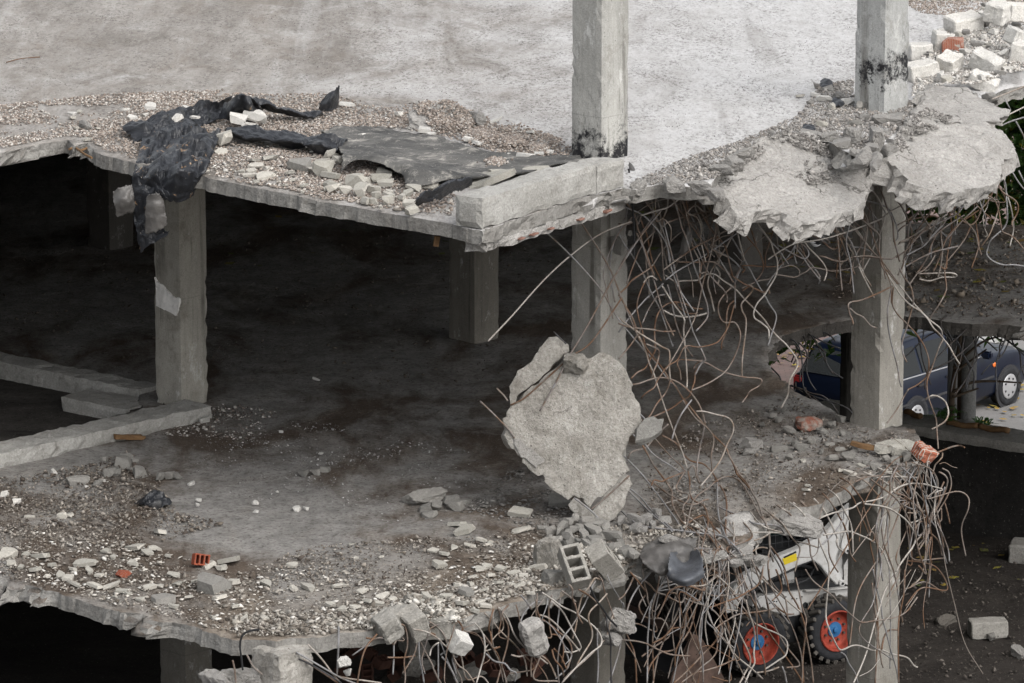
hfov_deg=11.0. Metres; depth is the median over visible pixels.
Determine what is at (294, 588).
rubble chip
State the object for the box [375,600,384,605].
rubble chip
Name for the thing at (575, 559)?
hollow block
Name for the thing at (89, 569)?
rubble chip
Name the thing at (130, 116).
rubble chip
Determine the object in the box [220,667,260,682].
rubble chunk
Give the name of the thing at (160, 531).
rubble chip
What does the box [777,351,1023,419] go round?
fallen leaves
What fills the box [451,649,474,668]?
hollow brick
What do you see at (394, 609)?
concrete block
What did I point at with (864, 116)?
rubble chunk
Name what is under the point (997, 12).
concrete block
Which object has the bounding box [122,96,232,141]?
bitumen sheet
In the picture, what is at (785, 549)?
skid steer loader
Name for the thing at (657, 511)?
rubble chunk
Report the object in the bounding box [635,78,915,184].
rubble crumbs
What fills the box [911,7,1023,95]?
rubble crumbs
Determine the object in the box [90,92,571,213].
gravel
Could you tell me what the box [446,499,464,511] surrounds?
rubble chunk
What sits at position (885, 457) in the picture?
rubble chip
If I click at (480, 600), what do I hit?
rubble chip
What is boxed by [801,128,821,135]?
rubble chunk
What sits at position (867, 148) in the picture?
rubble chunk
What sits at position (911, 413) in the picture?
log
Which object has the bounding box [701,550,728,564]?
rubble chunk
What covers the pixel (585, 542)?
rubble chunk
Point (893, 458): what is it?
rubble chip
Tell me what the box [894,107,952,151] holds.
rubble crumbs
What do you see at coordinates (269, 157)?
rubble chip
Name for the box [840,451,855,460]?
rubble chip
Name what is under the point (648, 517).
rubble chunk
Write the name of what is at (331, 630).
rubble crumbs
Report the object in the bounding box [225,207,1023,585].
fallen leaves
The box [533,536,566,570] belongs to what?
concrete block
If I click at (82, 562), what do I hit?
rubble chip
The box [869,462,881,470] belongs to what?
rubble chip
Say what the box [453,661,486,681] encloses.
rubble chunk
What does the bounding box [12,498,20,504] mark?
rubble chip
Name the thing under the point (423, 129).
rubble chip
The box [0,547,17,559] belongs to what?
rubble chip
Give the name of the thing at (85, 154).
stick
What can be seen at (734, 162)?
rubble chunk
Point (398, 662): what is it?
hollow brick
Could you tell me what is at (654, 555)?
felt scrap
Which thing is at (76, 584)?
rubble chip
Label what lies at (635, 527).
rubble chunk
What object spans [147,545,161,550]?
rubble chip
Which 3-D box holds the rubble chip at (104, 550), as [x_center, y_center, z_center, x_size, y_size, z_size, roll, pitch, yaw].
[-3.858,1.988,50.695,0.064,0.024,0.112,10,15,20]
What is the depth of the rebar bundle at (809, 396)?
60.16 m
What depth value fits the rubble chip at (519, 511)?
52.01 m
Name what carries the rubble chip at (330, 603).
on the ruined building
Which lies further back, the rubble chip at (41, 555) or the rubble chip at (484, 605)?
the rubble chip at (41, 555)
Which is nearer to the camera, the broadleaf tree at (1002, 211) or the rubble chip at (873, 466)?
the rubble chip at (873, 466)
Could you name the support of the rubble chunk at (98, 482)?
on the ruined building
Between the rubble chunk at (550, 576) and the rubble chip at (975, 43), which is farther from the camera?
the rubble chip at (975, 43)
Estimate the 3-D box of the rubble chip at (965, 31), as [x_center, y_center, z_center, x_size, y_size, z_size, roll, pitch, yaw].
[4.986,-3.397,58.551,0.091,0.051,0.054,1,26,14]
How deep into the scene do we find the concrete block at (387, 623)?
48.05 m
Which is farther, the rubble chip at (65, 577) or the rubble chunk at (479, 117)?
the rubble chunk at (479, 117)
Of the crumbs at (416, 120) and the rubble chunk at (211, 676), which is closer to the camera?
the rubble chunk at (211, 676)
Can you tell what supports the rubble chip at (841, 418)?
on the ruined building
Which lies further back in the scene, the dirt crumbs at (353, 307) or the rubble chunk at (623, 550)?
the dirt crumbs at (353, 307)
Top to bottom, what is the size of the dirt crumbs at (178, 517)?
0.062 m
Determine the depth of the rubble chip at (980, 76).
55.82 m
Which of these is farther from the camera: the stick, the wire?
the wire
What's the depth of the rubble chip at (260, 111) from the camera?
53.84 m
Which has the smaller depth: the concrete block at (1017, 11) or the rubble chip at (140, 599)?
the rubble chip at (140, 599)
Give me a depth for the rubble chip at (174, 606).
48.79 m
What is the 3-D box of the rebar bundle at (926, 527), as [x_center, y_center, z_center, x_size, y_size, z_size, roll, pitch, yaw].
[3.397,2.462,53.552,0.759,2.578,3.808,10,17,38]
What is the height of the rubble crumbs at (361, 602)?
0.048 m
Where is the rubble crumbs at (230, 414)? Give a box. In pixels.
[162,403,274,440]
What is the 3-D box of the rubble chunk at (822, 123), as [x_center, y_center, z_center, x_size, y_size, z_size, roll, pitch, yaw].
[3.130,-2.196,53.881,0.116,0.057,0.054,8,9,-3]
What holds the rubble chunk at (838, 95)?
on the ruined building
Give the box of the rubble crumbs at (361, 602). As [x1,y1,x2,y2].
[269,541,616,632]
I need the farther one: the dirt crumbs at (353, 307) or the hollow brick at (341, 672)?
the dirt crumbs at (353, 307)
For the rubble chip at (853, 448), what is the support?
on the ruined building
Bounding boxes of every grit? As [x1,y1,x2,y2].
[0,0,565,118]
[190,411,509,524]
[629,0,852,161]
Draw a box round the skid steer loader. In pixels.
[625,503,848,682]
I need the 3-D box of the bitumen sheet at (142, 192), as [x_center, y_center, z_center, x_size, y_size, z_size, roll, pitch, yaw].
[-3.518,-1.243,51.629,0.398,0.811,0.120,4,13,15]
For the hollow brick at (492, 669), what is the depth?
50.15 m
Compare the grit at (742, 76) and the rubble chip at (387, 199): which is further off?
the grit at (742, 76)
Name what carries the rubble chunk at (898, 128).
on the ruined building
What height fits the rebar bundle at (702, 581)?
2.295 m
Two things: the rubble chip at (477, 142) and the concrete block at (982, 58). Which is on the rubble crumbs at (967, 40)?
the concrete block at (982, 58)
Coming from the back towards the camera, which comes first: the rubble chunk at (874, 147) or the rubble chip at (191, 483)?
the rubble chip at (191, 483)
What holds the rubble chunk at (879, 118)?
on the ruined building
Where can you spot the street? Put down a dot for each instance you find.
(1016, 421)
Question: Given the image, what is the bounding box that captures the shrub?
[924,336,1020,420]
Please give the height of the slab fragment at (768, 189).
2.016 m
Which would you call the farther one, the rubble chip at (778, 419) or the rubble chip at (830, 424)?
the rubble chip at (778, 419)
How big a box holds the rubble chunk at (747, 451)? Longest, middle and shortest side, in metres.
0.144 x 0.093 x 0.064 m
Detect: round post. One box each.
[947,334,957,418]
[961,336,976,420]
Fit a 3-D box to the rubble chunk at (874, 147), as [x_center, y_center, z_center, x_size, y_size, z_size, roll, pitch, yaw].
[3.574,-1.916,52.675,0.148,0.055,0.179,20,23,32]
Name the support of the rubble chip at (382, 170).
on the gravel at (487, 134)
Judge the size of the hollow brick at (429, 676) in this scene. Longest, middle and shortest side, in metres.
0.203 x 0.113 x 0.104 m
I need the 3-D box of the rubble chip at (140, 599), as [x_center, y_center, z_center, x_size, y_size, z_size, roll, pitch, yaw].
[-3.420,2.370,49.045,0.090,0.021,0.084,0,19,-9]
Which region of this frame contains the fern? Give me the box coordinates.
[971,416,998,424]
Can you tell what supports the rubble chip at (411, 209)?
on the ruined building
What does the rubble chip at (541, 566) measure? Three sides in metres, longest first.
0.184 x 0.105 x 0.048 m
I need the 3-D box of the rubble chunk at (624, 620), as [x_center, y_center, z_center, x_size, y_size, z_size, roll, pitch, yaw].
[1.003,2.614,50.022,0.317,0.252,0.348,1,3,-14]
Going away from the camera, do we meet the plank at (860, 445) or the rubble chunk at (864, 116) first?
the rubble chunk at (864, 116)
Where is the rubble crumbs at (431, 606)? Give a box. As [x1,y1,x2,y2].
[356,543,641,629]
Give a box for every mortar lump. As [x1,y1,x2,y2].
[337,656,351,667]
[343,668,350,675]
[610,235,624,255]
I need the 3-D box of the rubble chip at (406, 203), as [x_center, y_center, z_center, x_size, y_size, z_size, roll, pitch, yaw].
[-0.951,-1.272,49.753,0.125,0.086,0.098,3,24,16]
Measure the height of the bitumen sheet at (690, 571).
0.229 m
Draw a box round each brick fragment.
[115,570,131,577]
[794,416,822,431]
[910,441,938,464]
[941,37,963,52]
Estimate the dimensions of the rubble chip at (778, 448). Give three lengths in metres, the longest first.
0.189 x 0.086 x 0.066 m
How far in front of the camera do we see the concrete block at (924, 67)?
56.35 m
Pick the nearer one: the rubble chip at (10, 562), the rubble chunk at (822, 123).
the rubble chip at (10, 562)
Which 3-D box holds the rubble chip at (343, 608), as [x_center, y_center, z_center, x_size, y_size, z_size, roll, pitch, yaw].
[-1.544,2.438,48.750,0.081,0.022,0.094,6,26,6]
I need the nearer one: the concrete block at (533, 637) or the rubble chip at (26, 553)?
the concrete block at (533, 637)
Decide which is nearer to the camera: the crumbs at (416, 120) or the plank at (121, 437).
the crumbs at (416, 120)
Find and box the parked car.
[793,329,1023,414]
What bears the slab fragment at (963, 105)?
on the ruined building
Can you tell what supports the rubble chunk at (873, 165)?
on the ruined building
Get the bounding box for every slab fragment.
[699,130,899,339]
[847,115,1023,448]
[909,85,1023,137]
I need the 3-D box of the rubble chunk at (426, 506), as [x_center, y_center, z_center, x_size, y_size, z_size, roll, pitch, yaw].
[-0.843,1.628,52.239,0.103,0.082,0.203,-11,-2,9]
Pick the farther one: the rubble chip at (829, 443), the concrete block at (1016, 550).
the concrete block at (1016, 550)
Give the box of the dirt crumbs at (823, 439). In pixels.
[636,394,912,542]
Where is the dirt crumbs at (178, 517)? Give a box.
[0,450,223,541]
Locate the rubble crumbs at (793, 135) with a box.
[722,125,833,180]
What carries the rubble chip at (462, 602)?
on the ruined building
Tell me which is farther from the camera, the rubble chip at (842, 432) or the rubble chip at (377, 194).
the rubble chip at (842, 432)
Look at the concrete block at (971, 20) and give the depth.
58.77 m
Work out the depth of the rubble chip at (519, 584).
49.45 m
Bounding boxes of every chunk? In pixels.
[66,475,90,485]
[79,119,91,130]
[92,479,103,486]
[99,456,107,461]
[102,467,115,477]
[110,468,120,476]
[114,455,131,468]
[120,453,133,457]
[131,457,138,462]
[132,465,147,477]
[151,593,175,603]
[156,472,164,479]
[165,471,174,478]
[173,472,182,479]
[197,572,231,594]
[198,669,229,682]
[215,148,227,154]
[216,130,232,145]
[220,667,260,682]
[226,675,232,682]
[286,157,311,171]
[297,469,308,477]
[310,468,319,475]
[320,466,330,472]
[398,638,430,659]
[402,487,447,504]
[402,658,435,677]
[419,502,431,512]
[421,510,437,518]
[431,499,441,509]
[442,494,459,505]
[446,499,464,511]
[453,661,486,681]
[458,498,471,504]
[458,586,474,596]
[460,168,515,188]
[469,111,485,125]
[479,210,692,529]
[488,169,504,171]
[506,667,520,680]
[520,165,549,175]
[536,525,547,529]
[541,569,563,586]
[544,525,556,534]
[548,493,570,506]
[556,520,567,529]
[556,527,563,535]
[559,517,573,524]
[560,540,573,545]
[561,529,573,540]
[565,525,578,533]
[571,513,579,523]
[575,523,583,528]
[579,516,594,523]
[579,528,588,537]
[581,538,592,545]
[584,523,601,534]
[586,535,602,543]
[591,520,603,528]
[598,631,622,646]
[599,607,636,634]
[601,530,622,540]
[602,520,609,530]
[606,542,621,549]
[617,539,624,545]
[617,545,630,556]
[618,515,625,525]
[626,547,639,559]
[627,513,644,524]
[628,162,634,170]
[629,522,641,532]
[630,178,646,196]
[639,525,647,532]
[641,513,652,524]
[649,520,655,529]
[652,508,661,515]
[658,516,671,523]
[658,534,678,542]
[662,176,685,193]
[687,180,711,195]
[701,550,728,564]
[706,187,724,201]
[709,164,734,175]
[720,154,743,171]
[733,147,751,159]
[738,437,762,449]
[739,545,753,560]
[740,554,768,567]
[742,448,755,454]
[750,148,755,155]
[773,512,822,538]
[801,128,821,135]
[806,99,814,104]
[810,92,819,95]
[816,95,831,101]
[816,121,827,127]
[818,130,837,139]
[820,137,829,142]
[822,84,834,91]
[828,102,835,109]
[830,136,842,141]
[832,91,843,98]
[832,137,850,149]
[841,98,854,104]
[843,127,861,145]
[846,119,861,125]
[849,147,857,156]
[850,150,871,169]
[856,101,862,109]
[856,145,871,154]
[860,114,868,119]
[864,142,878,151]
[868,127,884,151]
[869,161,877,172]
[871,113,901,125]
[871,151,882,167]
[880,142,898,157]
[886,138,896,144]
[888,112,902,120]
[896,126,912,132]
[924,83,936,90]
[935,613,956,627]
[981,92,997,104]
[987,632,994,640]
[1011,644,1023,659]
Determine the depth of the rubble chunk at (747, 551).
50.99 m
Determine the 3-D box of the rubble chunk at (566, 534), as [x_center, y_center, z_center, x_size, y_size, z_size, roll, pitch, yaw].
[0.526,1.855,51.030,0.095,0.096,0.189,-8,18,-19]
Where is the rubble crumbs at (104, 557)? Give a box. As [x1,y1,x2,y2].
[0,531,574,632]
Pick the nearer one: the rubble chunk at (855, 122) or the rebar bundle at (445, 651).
the rebar bundle at (445, 651)
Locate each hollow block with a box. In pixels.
[557,542,590,590]
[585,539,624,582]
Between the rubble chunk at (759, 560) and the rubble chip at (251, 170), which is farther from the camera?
the rubble chip at (251, 170)
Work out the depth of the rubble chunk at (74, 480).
53.23 m
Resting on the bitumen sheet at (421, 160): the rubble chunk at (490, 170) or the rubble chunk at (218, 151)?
the rubble chunk at (490, 170)
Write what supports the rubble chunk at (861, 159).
on the ruined building
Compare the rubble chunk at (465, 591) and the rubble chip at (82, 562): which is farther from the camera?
the rubble chip at (82, 562)
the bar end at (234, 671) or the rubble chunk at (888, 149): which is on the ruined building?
the rubble chunk at (888, 149)
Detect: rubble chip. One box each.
[0,491,8,497]
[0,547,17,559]
[6,559,15,565]
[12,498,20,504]
[21,551,29,556]
[24,515,34,517]
[29,566,41,571]
[31,553,50,557]
[47,562,56,566]
[56,570,64,578]
[57,512,66,518]
[62,574,73,580]
[67,112,76,115]
[67,580,80,587]
[73,558,97,567]
[83,137,92,140]
[85,565,92,574]
[86,582,102,588]
[94,573,103,576]
[101,548,110,552]
[103,580,119,589]
[110,554,115,559]
[115,588,127,592]
[124,543,144,549]
[126,558,138,565]
[127,114,137,118]
[135,596,144,601]
[141,548,153,554]
[143,583,156,589]
[144,102,155,109]
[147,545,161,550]
[153,529,166,533]
[167,571,179,577]
[168,603,179,608]
[172,113,183,121]
[172,581,181,585]
[187,480,194,485]
[190,115,199,118]
[199,415,209,422]
[201,560,215,569]
[212,594,226,599]
[216,564,226,569]
[217,555,239,563]
[228,579,239,584]
[230,112,247,124]
[240,614,247,620]
[242,173,255,176]
[243,110,266,123]
[246,167,256,172]
[248,162,263,167]
[252,500,258,504]
[253,109,265,123]
[256,171,275,180]
[260,578,271,587]
[260,614,269,620]
[262,155,277,159]
[286,561,297,567]
[289,585,297,591]
[293,505,300,511]
[300,582,314,591]
[312,160,335,175]
[315,158,329,160]
[320,171,340,178]
[323,148,335,157]
[323,179,335,185]
[325,183,341,192]
[325,601,335,606]
[331,583,346,587]
[332,155,342,164]
[338,185,352,194]
[338,605,346,611]
[339,101,355,106]
[345,173,368,187]
[349,604,360,608]
[353,182,366,197]
[356,587,368,593]
[360,196,368,204]
[362,598,371,602]
[367,185,380,192]
[368,197,377,204]
[371,173,391,181]
[371,191,381,198]
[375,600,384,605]
[376,167,391,173]
[376,591,389,599]
[377,178,393,186]
[382,194,393,204]
[383,191,394,197]
[387,596,397,599]
[397,193,405,200]
[402,199,415,207]
[403,188,413,196]
[405,184,421,191]
[405,204,418,214]
[418,126,430,133]
[421,182,438,188]
[421,591,432,598]
[427,547,438,553]
[432,559,447,568]
[439,551,449,555]
[439,593,452,598]
[447,521,466,525]
[451,544,457,549]
[453,524,475,535]
[453,582,462,587]
[455,601,469,604]
[462,136,473,142]
[464,542,475,547]
[467,581,473,585]
[470,608,479,613]
[472,140,483,144]
[475,565,486,571]
[475,599,484,603]
[476,537,487,541]
[480,602,491,607]
[481,562,492,568]
[486,573,494,576]
[490,116,501,122]
[494,564,506,571]
[506,569,520,574]
[507,506,532,517]
[511,525,530,533]
[513,582,525,587]
[516,152,534,156]
[519,573,527,577]
[526,591,534,594]
[528,563,547,569]
[534,151,543,154]
[769,444,788,451]
[770,413,776,418]
[775,416,782,422]
[782,426,796,434]
[785,453,792,459]
[794,442,808,450]
[808,437,815,443]
[816,427,827,434]
[824,442,834,445]
[825,454,838,459]
[827,421,835,427]
[835,414,845,422]
[835,447,844,450]
[839,430,845,435]
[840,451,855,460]
[843,469,856,475]
[850,446,857,452]
[856,463,865,467]
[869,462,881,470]
[882,454,889,460]
[891,455,899,463]
[901,451,910,461]
[936,70,943,79]
[940,74,951,82]
[953,31,962,36]
[958,48,971,54]
[962,29,969,34]
[970,40,984,47]
[977,74,985,79]
[980,34,986,38]
[988,28,998,34]
[994,70,1006,74]
[998,48,1008,56]
[1012,22,1020,26]
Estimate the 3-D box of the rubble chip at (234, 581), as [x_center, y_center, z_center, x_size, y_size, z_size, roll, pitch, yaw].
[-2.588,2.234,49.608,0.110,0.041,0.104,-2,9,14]
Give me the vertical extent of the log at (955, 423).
0.097 m
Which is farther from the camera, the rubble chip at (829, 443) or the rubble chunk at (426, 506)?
the rubble chip at (829, 443)
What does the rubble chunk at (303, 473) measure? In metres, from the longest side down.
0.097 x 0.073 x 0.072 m
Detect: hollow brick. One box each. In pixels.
[191,553,209,565]
[334,667,355,682]
[339,648,358,659]
[352,646,378,660]
[361,663,373,682]
[371,654,392,669]
[387,663,401,682]
[391,650,404,665]
[420,666,443,682]
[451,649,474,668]
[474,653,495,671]
[485,662,510,676]
[516,648,530,665]
[519,669,541,682]
[524,654,548,672]
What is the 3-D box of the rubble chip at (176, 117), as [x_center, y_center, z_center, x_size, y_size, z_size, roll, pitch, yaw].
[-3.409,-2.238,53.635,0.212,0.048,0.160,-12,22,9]
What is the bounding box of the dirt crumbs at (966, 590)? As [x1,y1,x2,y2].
[630,536,1023,680]
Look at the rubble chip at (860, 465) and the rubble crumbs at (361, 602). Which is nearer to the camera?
the rubble crumbs at (361, 602)
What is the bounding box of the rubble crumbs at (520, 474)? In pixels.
[461,470,580,526]
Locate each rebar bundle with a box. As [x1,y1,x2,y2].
[352,574,645,682]
[608,512,802,682]
[763,437,982,682]
[771,311,1023,414]
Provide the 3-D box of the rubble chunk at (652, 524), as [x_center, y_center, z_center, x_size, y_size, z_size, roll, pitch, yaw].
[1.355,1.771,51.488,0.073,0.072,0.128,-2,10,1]
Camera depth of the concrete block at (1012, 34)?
57.30 m
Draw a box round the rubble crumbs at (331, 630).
[229,521,714,635]
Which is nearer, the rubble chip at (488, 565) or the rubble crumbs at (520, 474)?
the rubble chip at (488, 565)
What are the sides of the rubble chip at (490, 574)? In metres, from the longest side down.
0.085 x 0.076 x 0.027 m
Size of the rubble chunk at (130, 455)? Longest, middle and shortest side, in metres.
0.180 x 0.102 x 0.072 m
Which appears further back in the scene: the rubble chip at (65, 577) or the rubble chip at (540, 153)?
the rubble chip at (540, 153)
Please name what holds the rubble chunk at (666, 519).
on the ruined building
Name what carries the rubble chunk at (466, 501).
on the ruined building
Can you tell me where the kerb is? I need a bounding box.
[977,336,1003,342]
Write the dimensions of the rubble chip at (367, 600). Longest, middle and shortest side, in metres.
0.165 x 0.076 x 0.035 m
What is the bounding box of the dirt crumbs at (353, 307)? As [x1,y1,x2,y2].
[2,229,1016,383]
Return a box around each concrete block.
[370,607,404,644]
[388,604,407,623]
[397,602,430,642]
[422,611,455,640]
[446,629,473,655]
[518,616,549,656]
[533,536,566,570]
[907,42,932,60]
[908,58,939,82]
[931,29,949,54]
[936,49,963,75]
[943,9,983,38]
[967,68,1000,91]
[967,617,1007,639]
[969,46,1005,74]
[982,0,1011,25]
[1002,25,1023,43]
[1007,1,1023,22]
[1008,39,1023,64]
[1008,537,1023,564]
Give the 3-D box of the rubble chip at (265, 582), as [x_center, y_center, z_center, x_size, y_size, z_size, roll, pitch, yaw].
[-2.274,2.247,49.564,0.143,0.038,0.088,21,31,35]
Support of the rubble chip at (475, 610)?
on the ruined building
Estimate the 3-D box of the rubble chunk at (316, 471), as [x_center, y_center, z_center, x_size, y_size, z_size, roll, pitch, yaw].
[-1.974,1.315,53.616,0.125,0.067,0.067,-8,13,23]
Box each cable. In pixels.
[239,629,259,669]
[589,587,617,626]
[628,169,634,255]
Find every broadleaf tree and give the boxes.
[769,137,1023,365]
[906,105,1023,419]
[953,101,1023,218]
[957,107,1023,404]
[995,98,1023,225]
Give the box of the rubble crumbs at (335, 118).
[212,94,563,151]
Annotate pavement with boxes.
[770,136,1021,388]
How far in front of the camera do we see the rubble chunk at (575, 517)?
51.60 m
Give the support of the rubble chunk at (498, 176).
on the ruined building
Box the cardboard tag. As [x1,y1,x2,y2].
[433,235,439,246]
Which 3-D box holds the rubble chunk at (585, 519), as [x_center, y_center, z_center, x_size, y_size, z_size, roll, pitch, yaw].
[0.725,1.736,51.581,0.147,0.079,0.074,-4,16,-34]
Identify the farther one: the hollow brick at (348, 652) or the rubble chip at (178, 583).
the hollow brick at (348, 652)
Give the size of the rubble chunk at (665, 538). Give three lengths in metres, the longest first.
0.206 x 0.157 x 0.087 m
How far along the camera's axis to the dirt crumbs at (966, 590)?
60.09 m
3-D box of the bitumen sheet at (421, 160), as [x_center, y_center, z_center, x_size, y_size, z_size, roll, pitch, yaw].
[-1.101,-1.872,52.133,3.214,0.217,2.367,9,16,35]
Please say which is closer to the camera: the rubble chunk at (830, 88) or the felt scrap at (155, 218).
the felt scrap at (155, 218)
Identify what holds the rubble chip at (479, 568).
on the ruined building
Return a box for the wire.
[6,56,39,62]
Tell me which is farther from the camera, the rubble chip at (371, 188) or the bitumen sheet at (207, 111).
the bitumen sheet at (207, 111)
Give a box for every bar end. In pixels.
[232,660,236,682]
[246,654,262,674]
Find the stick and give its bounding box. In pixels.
[78,149,92,158]
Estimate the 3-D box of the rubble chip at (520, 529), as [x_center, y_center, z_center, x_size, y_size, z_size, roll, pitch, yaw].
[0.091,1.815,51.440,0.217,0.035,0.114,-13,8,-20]
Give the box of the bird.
[806,238,827,249]
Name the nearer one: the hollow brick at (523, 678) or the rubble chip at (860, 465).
the hollow brick at (523, 678)
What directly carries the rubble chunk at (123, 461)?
on the ruined building
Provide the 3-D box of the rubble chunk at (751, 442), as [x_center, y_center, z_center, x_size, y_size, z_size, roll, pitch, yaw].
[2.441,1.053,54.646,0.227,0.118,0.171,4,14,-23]
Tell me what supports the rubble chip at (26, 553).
on the ruined building
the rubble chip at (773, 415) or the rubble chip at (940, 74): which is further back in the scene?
the rubble chip at (940, 74)
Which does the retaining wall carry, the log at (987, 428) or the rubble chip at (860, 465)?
the log at (987, 428)
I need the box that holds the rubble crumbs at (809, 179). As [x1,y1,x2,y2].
[790,160,842,184]
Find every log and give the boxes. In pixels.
[903,408,922,418]
[946,420,978,428]
[978,423,1010,433]
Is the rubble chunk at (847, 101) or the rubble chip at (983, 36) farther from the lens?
the rubble chip at (983, 36)
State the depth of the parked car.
82.80 m
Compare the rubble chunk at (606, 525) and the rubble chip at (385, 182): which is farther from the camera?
the rubble chunk at (606, 525)
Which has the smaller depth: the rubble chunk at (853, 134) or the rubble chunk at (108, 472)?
the rubble chunk at (853, 134)
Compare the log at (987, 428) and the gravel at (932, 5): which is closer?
the gravel at (932, 5)
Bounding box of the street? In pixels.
[945,340,1023,429]
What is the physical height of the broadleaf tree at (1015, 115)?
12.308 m
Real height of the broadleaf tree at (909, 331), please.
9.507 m
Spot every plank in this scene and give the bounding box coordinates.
[114,434,141,439]
[130,434,145,439]
[850,441,874,450]
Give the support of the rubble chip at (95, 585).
on the ruined building
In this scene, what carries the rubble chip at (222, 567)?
on the ruined building
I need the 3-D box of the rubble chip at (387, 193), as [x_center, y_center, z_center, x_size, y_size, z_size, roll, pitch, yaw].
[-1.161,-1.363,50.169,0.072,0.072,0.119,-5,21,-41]
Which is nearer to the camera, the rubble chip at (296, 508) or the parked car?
the rubble chip at (296, 508)
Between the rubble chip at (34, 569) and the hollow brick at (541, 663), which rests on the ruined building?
the rubble chip at (34, 569)
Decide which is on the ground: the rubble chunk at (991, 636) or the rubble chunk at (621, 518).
the rubble chunk at (991, 636)
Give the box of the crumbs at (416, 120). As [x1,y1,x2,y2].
[405,103,475,131]
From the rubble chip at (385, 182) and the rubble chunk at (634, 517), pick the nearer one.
the rubble chip at (385, 182)
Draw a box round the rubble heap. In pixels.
[375,655,460,682]
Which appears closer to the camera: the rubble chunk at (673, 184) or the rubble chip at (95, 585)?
the rubble chip at (95, 585)
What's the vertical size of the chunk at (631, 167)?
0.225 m
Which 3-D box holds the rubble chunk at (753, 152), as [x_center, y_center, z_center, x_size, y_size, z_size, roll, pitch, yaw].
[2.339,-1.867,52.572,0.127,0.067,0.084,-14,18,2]
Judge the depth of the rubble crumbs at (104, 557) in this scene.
49.65 m
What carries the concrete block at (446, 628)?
on the ruined building
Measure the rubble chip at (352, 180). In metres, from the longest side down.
0.218 x 0.127 x 0.113 m
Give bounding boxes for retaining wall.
[820,399,1023,538]
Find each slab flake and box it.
[635,416,663,445]
[691,511,760,567]
[874,439,914,457]
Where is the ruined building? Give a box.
[0,0,1023,682]
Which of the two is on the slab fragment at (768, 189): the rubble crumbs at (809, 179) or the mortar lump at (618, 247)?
the rubble crumbs at (809, 179)
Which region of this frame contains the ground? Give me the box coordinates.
[0,509,1023,682]
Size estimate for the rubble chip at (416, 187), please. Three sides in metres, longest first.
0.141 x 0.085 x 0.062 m
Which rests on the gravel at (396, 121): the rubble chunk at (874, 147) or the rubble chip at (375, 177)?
the rubble chip at (375, 177)
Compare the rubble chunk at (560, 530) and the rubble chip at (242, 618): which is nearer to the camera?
the rubble chip at (242, 618)
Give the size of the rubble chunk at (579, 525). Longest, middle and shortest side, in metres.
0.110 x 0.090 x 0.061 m
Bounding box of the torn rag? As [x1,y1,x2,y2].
[679,224,692,257]
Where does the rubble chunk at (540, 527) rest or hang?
on the ruined building
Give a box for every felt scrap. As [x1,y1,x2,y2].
[113,184,135,216]
[134,490,171,509]
[145,192,166,233]
[639,537,697,575]
[802,123,815,130]
[819,78,832,86]
[831,97,844,106]
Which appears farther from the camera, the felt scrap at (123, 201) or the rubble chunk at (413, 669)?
the felt scrap at (123, 201)
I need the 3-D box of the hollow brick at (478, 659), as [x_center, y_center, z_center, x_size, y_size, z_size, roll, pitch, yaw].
[-0.241,3.036,50.242,0.221,0.105,0.113,30,33,-38]
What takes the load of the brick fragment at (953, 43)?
on the rubble crumbs at (967, 40)
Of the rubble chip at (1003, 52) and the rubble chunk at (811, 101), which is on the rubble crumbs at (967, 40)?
the rubble chip at (1003, 52)
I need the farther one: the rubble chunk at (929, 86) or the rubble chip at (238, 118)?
the rubble chunk at (929, 86)
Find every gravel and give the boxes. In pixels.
[0,88,223,147]
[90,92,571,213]
[348,99,560,177]
[908,0,1023,14]
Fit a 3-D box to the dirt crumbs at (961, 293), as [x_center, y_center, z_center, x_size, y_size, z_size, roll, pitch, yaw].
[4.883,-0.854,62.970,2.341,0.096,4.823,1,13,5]
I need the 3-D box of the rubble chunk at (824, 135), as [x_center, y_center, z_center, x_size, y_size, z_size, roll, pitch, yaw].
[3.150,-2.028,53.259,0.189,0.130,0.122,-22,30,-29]
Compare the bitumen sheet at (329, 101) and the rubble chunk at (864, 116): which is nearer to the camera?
the rubble chunk at (864, 116)
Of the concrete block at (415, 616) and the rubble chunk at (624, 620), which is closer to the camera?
the concrete block at (415, 616)
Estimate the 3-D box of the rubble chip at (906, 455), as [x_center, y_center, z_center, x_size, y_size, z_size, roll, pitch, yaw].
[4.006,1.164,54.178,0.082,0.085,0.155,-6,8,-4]
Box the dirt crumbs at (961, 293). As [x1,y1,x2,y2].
[831,228,1023,317]
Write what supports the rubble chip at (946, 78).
on the rubble crumbs at (967, 40)
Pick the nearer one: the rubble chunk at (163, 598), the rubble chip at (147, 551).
the rubble chunk at (163, 598)
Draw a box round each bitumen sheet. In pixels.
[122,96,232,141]
[132,172,168,251]
[134,121,220,202]
[219,95,262,120]
[224,124,347,155]
[238,93,327,118]
[319,85,339,110]
[321,126,581,185]
[414,177,472,205]
[667,550,704,586]
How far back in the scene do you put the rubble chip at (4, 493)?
52.69 m
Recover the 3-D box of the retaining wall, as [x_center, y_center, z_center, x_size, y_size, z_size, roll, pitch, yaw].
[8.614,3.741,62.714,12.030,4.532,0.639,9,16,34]
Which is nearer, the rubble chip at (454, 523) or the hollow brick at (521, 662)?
the hollow brick at (521, 662)

